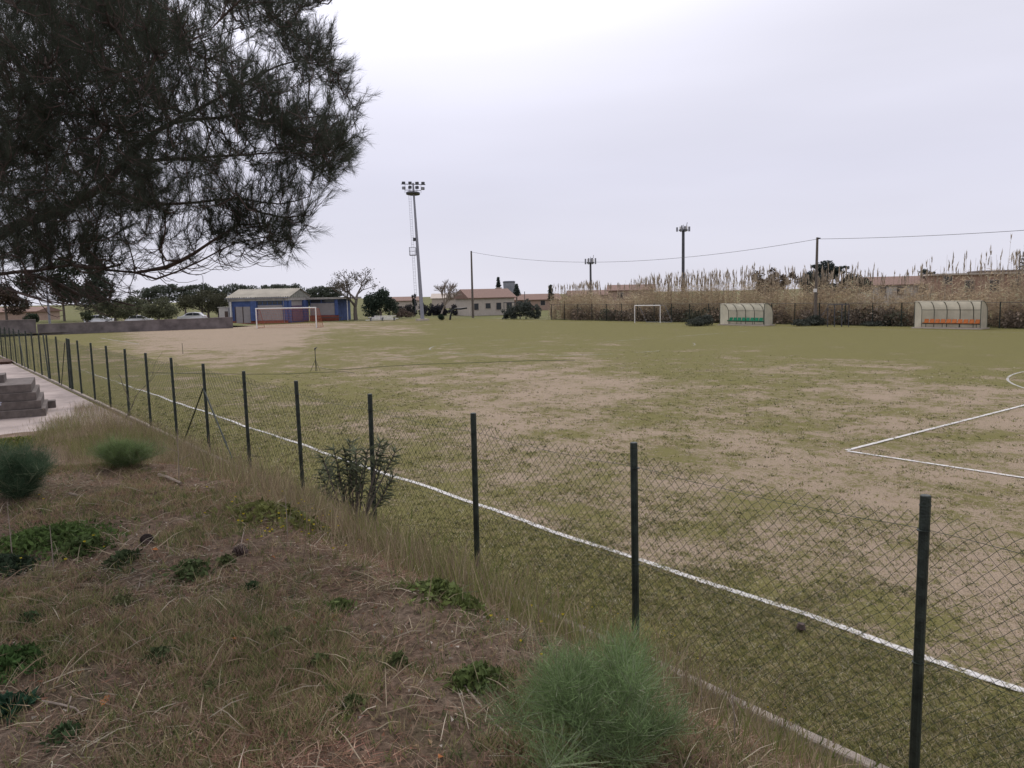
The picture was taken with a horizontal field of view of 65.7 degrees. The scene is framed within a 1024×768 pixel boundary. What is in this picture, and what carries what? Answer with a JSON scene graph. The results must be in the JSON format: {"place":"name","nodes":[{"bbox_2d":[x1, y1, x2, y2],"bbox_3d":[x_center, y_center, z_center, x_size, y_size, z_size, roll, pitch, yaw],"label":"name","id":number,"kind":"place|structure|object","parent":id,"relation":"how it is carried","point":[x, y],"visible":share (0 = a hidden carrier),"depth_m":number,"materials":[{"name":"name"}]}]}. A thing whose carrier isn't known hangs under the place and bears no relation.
{"place":"outdoors","nodes":[
{"label":"outdoors","id":0,"kind":"place"},
{"bbox_2d":[0,306,61,319],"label":"house","id":1,"kind":"structure","parent":0,"point":[41,312],"depth_m":151.27,"materials":[{"name":"ceramic"}]},
{"bbox_2d":[0,363,129,434],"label":"path","id":2,"kind":"structure","parent":0,"point":[64,398],"depth_m":28.71,"materials":[{"name":"concrete"}]},
{"bbox_2d":[0,373,47,418],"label":"concrete steps","id":3,"kind":"structure","parent":2,"relation":"on","point":[21,397],"depth_m":25.72,"materials":[{"name":"grey concrete"}]},
{"bbox_2d":[2,317,252,334],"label":"rising ground","id":4,"kind":"structure","parent":0,"point":[62,321],"depth_m":130.31,"materials":[{"name":"green plant"}]},
{"bbox_2d":[0,280,32,319],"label":"broadleaf tree","id":5,"kind":"object","parent":4,"relation":"on","point":[6,300],"visible":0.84,"depth_m":129.58,"materials":[{"name":"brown plant"}]},
{"bbox_2d":[13,256,85,320],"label":"broadleaf tree","id":6,"kind":"object","parent":4,"relation":"on","point":[65,269],"visible":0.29,"depth_m":130.89,"materials":[{"name":"green plant"}]},
{"bbox_2d":[79,310,93,321],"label":"bush","id":7,"kind":"object","parent":4,"relation":"on","point":[86,317],"visible":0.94,"depth_m":111.76,"materials":[{"name":"green plant"}]},
{"bbox_2d":[79,254,115,313],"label":"cypress tree","id":8,"kind":"object","parent":4,"relation":"on","point":[95,280],"visible":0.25,"depth_m":126.73,"materials":[{"name":"green plant"}]},
{"bbox_2d":[84,315,113,321],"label":"parked car","id":9,"kind":"object","parent":4,"relation":"on","point":[96,319],"visible":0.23,"depth_m":121.17,"materials":[{"name":"white paint"}]},
{"bbox_2d":[93,298,136,320],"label":"oleander bush","id":10,"kind":"object","parent":4,"relation":"on","point":[123,313],"visible":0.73,"depth_m":111.46,"materials":[{"name":"green plant"}]},
{"bbox_2d":[123,294,150,314],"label":"oleander bush","id":11,"kind":"object","parent":4,"relation":"on","point":[137,302],"visible":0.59,"depth_m":129.21,"materials":[{"name":"green plant"}]},
{"bbox_2d":[139,297,180,319],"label":"oleander bush","id":12,"kind":"object","parent":4,"relation":"on","point":[168,309],"visible":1,"depth_m":111.19,"materials":[{"name":"green plant"}]},
{"bbox_2d":[177,312,207,318],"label":"parked car","id":13,"kind":"object","parent":4,"relation":"on","point":[193,315],"visible":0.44,"depth_m":117.17,"materials":[{"name":"white paint"}]},
{"bbox_2d":[11,427,791,719],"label":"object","id":14,"kind":"object","parent":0,"point":[346,558],"visible":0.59,"depth_m":5.91,"materials":[{"name":"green plant"}]},
{"bbox_2d":[392,296,419,310],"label":"house","id":15,"kind":"structure","parent":0,"point":[402,301],"depth_m":209.88,"materials":[{"name":"paint"}]},
{"bbox_2d":[0,424,860,767],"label":"earth bank","id":16,"kind":"structure","parent":0,"point":[402,610],"depth_m":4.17,"materials":[{"name":"brown plant"}]},
{"bbox_2d":[0,552,42,577],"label":"weed plant","id":17,"kind":"object","parent":16,"relation":"on","point":[10,561],"visible":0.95,"depth_m":5.37,"materials":[{"name":"green plant"}]},
{"bbox_2d":[0,685,43,729],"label":"weed plant","id":18,"kind":"object","parent":16,"relation":"on","point":[6,697],"visible":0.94,"depth_m":3.47,"materials":[{"name":"green plant"}]},
{"bbox_2d":[11,610,45,630],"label":"weed plant","id":19,"kind":"object","parent":16,"relation":"on","point":[26,615],"visible":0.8,"depth_m":4.46,"materials":[{"name":"green plant"}]},
{"bbox_2d":[0,434,62,501],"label":"fennel plant","id":20,"kind":"object","parent":16,"relation":"on","point":[21,476],"visible":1,"depth_m":7.09,"materials":[{"name":"green plant"}]},
{"bbox_2d":[0,433,65,449],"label":"weed plant","id":21,"kind":"object","parent":16,"relation":"on","point":[13,438],"visible":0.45,"depth_m":20.12,"materials":[{"name":"green plant"}]},
{"bbox_2d":[0,641,69,687],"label":"weed plant","id":22,"kind":"object","parent":16,"relation":"on","point":[11,659],"visible":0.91,"depth_m":3.90,"materials":[{"name":"green plant"}]},
{"bbox_2d":[42,696,86,719],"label":"dry twig","id":23,"kind":"object","parent":16,"relation":"on","point":[56,703],"visible":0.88,"depth_m":3.47,"materials":[{"name":"grey wood"}]},
{"bbox_2d":[39,718,95,752],"bbox_3d":[-1.804,1.414,3.217,0.213,0.095,0.209,-6,8,-37],"label":"weed plant","id":24,"kind":"object","parent":16,"relation":"on","point":[69,726],"visible":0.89,"depth_m":3.19,"materials":[{"name":"green plant"}]},
{"bbox_2d":[0,515,149,566],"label":"weed plant","id":25,"kind":"object","parent":16,"relation":"on","point":[23,539],"visible":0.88,"depth_m":5.84,"materials":[{"name":"green plant"}]},
{"bbox_2d":[34,532,127,563],"bbox_3d":[-3.039,1.151,5.663,0.542,0.154,0.476,1,7,15],"label":"weed plant","id":26,"kind":"object","parent":16,"relation":"on","point":[77,542],"visible":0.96,"depth_m":5.61,"materials":[{"name":"green plant"}]},
{"bbox_2d":[95,593,143,608],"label":"weed plant","id":27,"kind":"object","parent":16,"relation":"on","point":[124,599],"visible":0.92,"depth_m":4.70,"materials":[{"name":"green plant"}]},
{"bbox_2d":[100,547,144,571],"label":"weed plant","id":28,"kind":"object","parent":16,"relation":"on","point":[123,554],"visible":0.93,"depth_m":5.25,"materials":[{"name":"green plant"}]},
{"bbox_2d":[83,428,176,469],"bbox_3d":[-4.193,0.704,8.668,0.941,0.525,0.808,-6,8,-37],"label":"fennel plant","id":29,"kind":"object","parent":16,"relation":"on","point":[120,453],"visible":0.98,"depth_m":8.55,"materials":[{"name":"green plant"}]},
{"bbox_2d":[139,534,153,545],"bbox_3d":[-2.614,1.117,5.676,0.096,0.096,0.092,-25,29,-19],"label":"pine cone","id":30,"kind":"object","parent":16,"relation":"on","point":[143,538],"visible":0.86,"depth_m":5.65,"materials":[{"name":"brown plant"}]},
{"bbox_2d":[139,645,182,665],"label":"weed plant","id":31,"kind":"object","parent":16,"relation":"on","point":[160,649],"visible":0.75,"depth_m":3.92,"materials":[{"name":"green plant"}]},
{"bbox_2d":[152,557,222,584],"bbox_3d":[-2.068,1.196,5.126,0.441,0.134,0.311,-6,8,-37],"label":"weed plant","id":32,"kind":"object","parent":16,"relation":"on","point":[184,572],"visible":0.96,"depth_m":5.10,"materials":[{"name":"green plant"}]},
{"bbox_2d":[0,0,379,316],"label":"pine tree","id":33,"kind":"object","parent":16,"relation":"on","point":[81,35],"visible":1,"depth_m":5.63,"materials":[{"name":"green plant"}]},
{"bbox_2d":[193,677,236,696],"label":"weed plant","id":34,"kind":"object","parent":16,"relation":"on","point":[209,682],"visible":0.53,"depth_m":3.61,"materials":[{"name":"green plant"}]},
{"bbox_2d":[213,553,236,568],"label":"weed plant","id":35,"kind":"object","parent":16,"relation":"on","point":[225,559],"visible":0.91,"depth_m":5.30,"materials":[{"name":"green plant"}]},
{"bbox_2d":[232,544,247,556],"bbox_3d":[-1.891,1.164,5.511,0.103,0.106,0.106,12,25,-8],"label":"pine cone","id":36,"kind":"object","parent":16,"relation":"on","point":[237,550],"visible":0.85,"depth_m":5.49,"materials":[{"name":"brown plant"}]},
{"bbox_2d":[236,580,268,594],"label":"weed plant","id":37,"kind":"object","parent":16,"relation":"on","point":[249,585],"visible":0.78,"depth_m":4.88,"materials":[{"name":"green plant"}]},
{"bbox_2d":[193,495,352,547],"bbox_3d":[-1.979,1.276,6.598,1.395,0.660,1.364,1,7,16],"label":"weed plant","id":38,"kind":"object","parent":16,"relation":"on","point":[260,506],"visible":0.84,"depth_m":6.48,"materials":[{"name":"green plant"}]},
{"bbox_2d":[257,621,302,648],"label":"weed plant","id":39,"kind":"object","parent":16,"relation":"on","point":[275,630],"visible":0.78,"depth_m":4.15,"materials":[{"name":"green plant"}]},
{"bbox_2d":[306,652,333,668],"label":"weed plant","id":40,"kind":"object","parent":16,"relation":"on","point":[313,660],"visible":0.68,"depth_m":3.82,"materials":[{"name":"green plant"}]},
{"bbox_2d":[322,597,359,614],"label":"weed plant","id":41,"kind":"object","parent":16,"relation":"on","point":[339,602],"visible":0.9,"depth_m":4.57,"materials":[{"name":"green plant"}]},
{"bbox_2d":[335,691,368,714],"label":"weed plant","id":42,"kind":"object","parent":16,"relation":"on","point":[350,699],"visible":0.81,"depth_m":3.31,"materials":[{"name":"green plant"}]},
{"bbox_2d":[312,435,402,522],"bbox_3d":[-2.235,1.498,11.352,1.435,1.622,0.919,-2,6,-4],"label":"oleander shrub","id":43,"kind":"object","parent":16,"relation":"on","point":[352,478],"visible":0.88,"depth_m":11.22,"materials":[{"name":"green plant"}]},
{"bbox_2d":[381,649,412,667],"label":"weed plant","id":44,"kind":"object","parent":16,"relation":"on","point":[398,657],"visible":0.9,"depth_m":3.82,"materials":[{"name":"green plant"}]},
{"bbox_2d":[386,576,518,626],"bbox_3d":[-0.358,1.361,4.896,0.793,0.369,0.720,-3,7,-14],"label":"weed plant","id":45,"kind":"object","parent":16,"relation":"on","point":[438,585],"visible":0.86,"depth_m":4.80,"materials":[{"name":"green plant"}]},
{"bbox_2d":[434,658,515,702],"bbox_3d":[-0.157,1.343,3.670,0.384,0.152,0.410,-6,8,-37],"label":"weed plant","id":46,"kind":"object","parent":16,"relation":"on","point":[468,673],"visible":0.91,"depth_m":3.62,"materials":[{"name":"green plant"}]},
{"bbox_2d":[453,610,720,767],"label":"fennel plant","id":47,"kind":"object","parent":16,"relation":"on","point":[569,697],"visible":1,"depth_m":2.97,"materials":[{"name":"green plant"}]},
{"bbox_2d":[430,293,454,307],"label":"house","id":48,"kind":"structure","parent":0,"point":[436,299],"depth_m":229.85,"materials":[{"name":"paint"}]},
{"bbox_2d":[454,287,516,315],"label":"tiled house","id":49,"kind":"structure","parent":0,"point":[487,302],"depth_m":140.18,"materials":[{"name":"paint"}]},
{"bbox_2d":[503,281,514,292],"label":"water tower","id":50,"kind":"structure","parent":0,"point":[509,285],"depth_m":257.67,"materials":[{"name":"concrete"}]},
{"bbox_2d":[0,318,1023,767],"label":"pitch","id":51,"kind":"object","parent":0,"point":[282,352],"visible":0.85,"depth_m":21.02,"materials":[{"name":"green plant"}]},
{"bbox_2d":[255,307,322,328],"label":"football goal","id":52,"kind":"object","parent":51,"relation":"on","point":[296,308],"visible":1,"depth_m":100.35,"materials":[{"name":"white paint"}]},
{"bbox_2d":[323,360,560,369],"bbox_3d":[-3.235,-1.004,41.375,13.445,0.019,1.782,-2,7,-8],"label":"pitch line","id":53,"kind":"object","parent":51,"relation":"on","point":[452,363],"visible":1,"depth_m":42.21,"materials":[{"name":"white paint"}]},
{"bbox_2d":[100,376,1023,691],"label":"touchline","id":54,"kind":"object","parent":51,"relation":"on","point":[974,674],"visible":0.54,"depth_m":9.56,"materials":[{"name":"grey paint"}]},
{"bbox_2d":[717,303,773,325],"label":"dugout","id":55,"kind":"object","parent":51,"relation":"on","point":[758,314],"visible":1,"depth_m":80.93,"materials":[{"name":"white plastic"}]},
{"bbox_2d":[813,237,820,314],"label":"utility pole","id":56,"kind":"object","parent":51,"relation":"on","point":[815,290],"visible":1,"depth_m":76.40,"materials":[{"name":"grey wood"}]},
{"bbox_2d":[474,239,815,261],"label":"overhead cable","id":57,"kind":"object","parent":56,"relation":"attached to","point":[660,259],"visible":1,"depth_m":90.33,"materials":[{"name":"grey metal"}]},
{"bbox_2d":[834,230,1023,238],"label":"overhead cable","id":58,"kind":"object","parent":56,"relation":"attached to","point":[927,235],"visible":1,"depth_m":67.42,"materials":[{"name":"grey metal"}]},
{"bbox_2d":[821,304,849,326],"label":"gate frame","id":59,"kind":"object","parent":51,"relation":"on","point":[834,313],"visible":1,"depth_m":73.20,"materials":[{"name":"grey metal"}]},
{"bbox_2d":[845,405,1023,449],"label":"penalty area line","id":60,"kind":"object","parent":51,"relation":"on","point":[929,429],"visible":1,"depth_m":19.88,"materials":[{"name":"grey paint"}]},
{"bbox_2d":[848,450,1023,477],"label":"penalty area line","id":61,"kind":"object","parent":51,"relation":"on","point":[940,464],"visible":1,"depth_m":16.03,"materials":[{"name":"grey paint"}]},
{"bbox_2d":[911,300,989,329],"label":"dugout","id":62,"kind":"object","parent":51,"relation":"on","point":[949,315],"visible":1,"depth_m":66.76,"materials":[{"name":"white plastic"}]},
{"bbox_2d":[0,289,1023,328],"bbox_3d":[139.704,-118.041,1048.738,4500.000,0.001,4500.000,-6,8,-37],"label":"ground","id":63,"kind":"structure","parent":0,"point":[71,312],"depth_m":170.68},
{"bbox_2d":[0,319,36,335],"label":"block wall","id":64,"kind":"structure","parent":63,"relation":"on","point":[26,325],"depth_m":93.08,"materials":[{"name":"grey concrete"}]},
{"bbox_2d":[37,317,232,334],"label":"block wall","id":65,"kind":"structure","parent":63,"relation":"on","point":[138,325],"depth_m":98.62,"materials":[{"name":"grey concrete"}]},
{"bbox_2d":[132,287,162,311],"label":"stone pine","id":66,"kind":"object","parent":63,"relation":"on","point":[152,292],"visible":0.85,"depth_m":166.75,"materials":[{"name":"green plant"}]},
{"bbox_2d":[152,284,180,302],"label":"stone pine","id":67,"kind":"object","parent":63,"relation":"on","point":[168,289],"visible":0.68,"depth_m":172.09,"materials":[{"name":"green plant"}]},
{"bbox_2d":[173,285,192,313],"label":"stone pine","id":68,"kind":"object","parent":63,"relation":"on","point":[183,291],"visible":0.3,"depth_m":176.60,"materials":[{"name":"green plant"}]},
{"bbox_2d":[186,283,213,313],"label":"stone pine","id":69,"kind":"object","parent":63,"relation":"on","point":[198,287],"visible":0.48,"depth_m":166.47,"materials":[{"name":"green plant"}]},
{"bbox_2d":[175,289,228,317],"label":"oleander bush","id":70,"kind":"object","parent":63,"relation":"on","point":[213,304],"visible":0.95,"depth_m":128.66,"materials":[{"name":"green plant"}]},
{"bbox_2d":[210,285,228,316],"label":"stone pine","id":71,"kind":"object","parent":63,"relation":"on","point":[224,291],"visible":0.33,"depth_m":171.41,"materials":[{"name":"green plant"}]},
{"bbox_2d":[217,307,228,316],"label":"white hut","id":72,"kind":"object","parent":63,"relation":"on","point":[223,311],"visible":0.55,"depth_m":122.78,"materials":[{"name":"white paint"}]},
{"bbox_2d":[221,283,248,297],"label":"stone pine","id":73,"kind":"object","parent":63,"relation":"on","point":[233,288],"visible":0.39,"depth_m":176.09,"materials":[{"name":"green plant"}]},
{"bbox_2d":[225,288,360,323],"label":"clubhouse","id":74,"kind":"structure","parent":63,"relation":"on","point":[242,310],"depth_m":122.18,"materials":[{"name":"blue paint"}]},
{"bbox_2d":[236,307,242,322],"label":"door","id":75,"kind":"structure","parent":74,"relation":"in","point":[239,314],"depth_m":121.81,"materials":[{"name":"grey metal"}]},
{"bbox_2d":[243,307,250,322],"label":"door","id":76,"kind":"structure","parent":74,"relation":"in","point":[246,310],"depth_m":121.63,"materials":[{"name":"grey metal"}]},
{"bbox_2d":[302,287,317,305],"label":"stone pine","id":77,"kind":"object","parent":63,"relation":"on","point":[312,292],"visible":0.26,"depth_m":167.28,"materials":[{"name":"green plant"}]},
{"bbox_2d":[306,285,332,297],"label":"stone pine","id":78,"kind":"object","parent":63,"relation":"on","point":[321,292],"visible":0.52,"depth_m":171.94,"materials":[{"name":"green plant"}]},
{"bbox_2d":[326,267,379,319],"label":"deciduous tree","id":79,"kind":"object","parent":63,"relation":"on","point":[340,286],"visible":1,"depth_m":128.47,"materials":[{"name":"grey plant"}]},
{"bbox_2d":[361,286,398,316],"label":"evergreen tree","id":80,"kind":"object","parent":63,"relation":"on","point":[375,302],"visible":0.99,"depth_m":127.22,"materials":[{"name":"green plant"}]},
{"bbox_2d":[392,308,414,317],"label":"dry bush","id":81,"kind":"object","parent":63,"relation":"on","point":[405,313],"visible":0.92,"depth_m":134.70,"materials":[{"name":"green plant"}]},
{"bbox_2d":[402,181,428,320],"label":"floodlight mast","id":82,"kind":"object","parent":63,"relation":"on","point":[413,193],"visible":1,"depth_m":118.84,"materials":[{"name":"metal"}]},
{"bbox_2d":[0,355,888,767],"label":"kerb","id":83,"kind":"structure","parent":63,"relation":"on","point":[844,749],"depth_m":6.53,"materials":[{"name":"concrete"}]},
{"bbox_2d":[0,327,1023,767],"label":"chain link fence","id":84,"kind":"object","parent":83,"relation":"on","point":[920,611],"visible":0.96,"depth_m":7.81,"materials":[{"name":"grey metal"}]},
{"bbox_2d":[434,279,461,314],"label":"bare tree","id":85,"kind":"object","parent":63,"relation":"on","point":[449,297],"visible":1,"depth_m":124.58,"materials":[{"name":"grey plant"}]},
{"bbox_2d":[0,396,905,767],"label":"dry grass","id":86,"kind":"structure","parent":63,"relation":"on","point":[380,536],"depth_m":6.00,"materials":[{"name":"beige plant"}]},
{"bbox_2d":[470,251,473,317],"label":"utility pole","id":87,"kind":"object","parent":63,"relation":"on","point":[472,299],"visible":1,"depth_m":127.36,"materials":[{"name":"brown wood"}]},
{"bbox_2d":[501,299,541,318],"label":"round shrub","id":88,"kind":"object","parent":63,"relation":"on","point":[525,309],"visible":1,"depth_m":115.44,"materials":[{"name":"green plant"}]},
{"bbox_2d":[676,222,689,298],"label":"antenna mast","id":89,"kind":"object","parent":63,"relation":"on","point":[683,229],"visible":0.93,"depth_m":98.85,"materials":[{"name":"grey metal"}]},
{"bbox_2d":[685,314,714,325],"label":"bush","id":90,"kind":"object","parent":63,"relation":"on","point":[700,320],"visible":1,"depth_m":80.92,"materials":[{"name":"green plant"}]},
{"bbox_2d":[752,267,797,298],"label":"brown leaved tree","id":91,"kind":"object","parent":63,"relation":"on","point":[780,276],"visible":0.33,"depth_m":99.26,"materials":[{"name":"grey plant"}]},
{"bbox_2d":[546,235,1023,327],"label":"reed bed","id":92,"kind":"object","parent":63,"relation":"on","point":[848,296],"visible":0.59,"depth_m":82.55,"materials":[{"name":"beige plant"}]},
{"bbox_2d":[551,302,1023,327],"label":"chain link fence","id":93,"kind":"object","parent":63,"relation":"on","point":[794,306],"visible":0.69,"depth_m":81.38,"materials":[{"name":"grey metal"}]},
{"bbox_2d":[570,303,1023,327],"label":"bramble thicket","id":94,"kind":"object","parent":63,"relation":"on","point":[859,315],"visible":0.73,"depth_m":81.35,"materials":[{"name":"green plant"}]},
{"bbox_2d":[790,315,826,325],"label":"bush","id":95,"kind":"object","parent":63,"relation":"on","point":[814,320],"visible":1,"depth_m":76.23,"materials":[{"name":"green plant"}]},
{"bbox_2d":[800,260,844,313],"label":"umbrella pine","id":96,"kind":"object","parent":63,"relation":"on","point":[824,263],"visible":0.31,"depth_m":106.73,"materials":[{"name":"green plant"}]},
{"bbox_2d":[835,265,872,301],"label":"umbrella pine","id":97,"kind":"object","parent":63,"relation":"on","point":[855,279],"visible":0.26,"depth_m":108.96,"materials":[{"name":"green plant"}]},
{"bbox_2d":[859,318,894,325],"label":"bush","id":98,"kind":"object","parent":63,"relation":"on","point":[873,323],"visible":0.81,"depth_m":72.96,"materials":[{"name":"green plant"}]},
{"bbox_2d":[857,276,927,310],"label":"pale house","id":99,"kind":"structure","parent":63,"relation":"on","point":[890,280],"depth_m":118.14,"materials":[{"name":"ceramic"}]},
{"bbox_2d":[0,0,1023,305],"label":"sky","id":100,"kind":"structure","parent":0,"point":[570,132],"materials":[{"name":"white"}]},
{"bbox_2d":[514,293,560,309],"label":"salmon house","id":101,"kind":"structure","parent":0,"point":[541,300],"depth_m":175.24,"materials":[{"name":"paint"}]},
{"bbox_2d":[83,347,1023,767],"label":"pitch grass","id":102,"kind":"structure","parent":0,"point":[1013,749],"depth_m":9.83,"materials":[{"name":"plant"}]},
{"bbox_2d":[566,290,607,307],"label":"house","id":103,"kind":"structure","parent":0,"point":[594,291],"depth_m":186.20,"materials":[{"name":"ceramic"}]},
{"bbox_2d":[606,284,655,309],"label":"salmon house","id":104,"kind":"structure","parent":0,"point":[621,288],"depth_m":150.21,"materials":[{"name":"ceramic"}]},
{"bbox_2d":[923,272,1023,309],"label":"brick house","id":105,"kind":"structure","parent":0,"point":[955,275],"depth_m":111.92,"materials":[{"name":"brick"}]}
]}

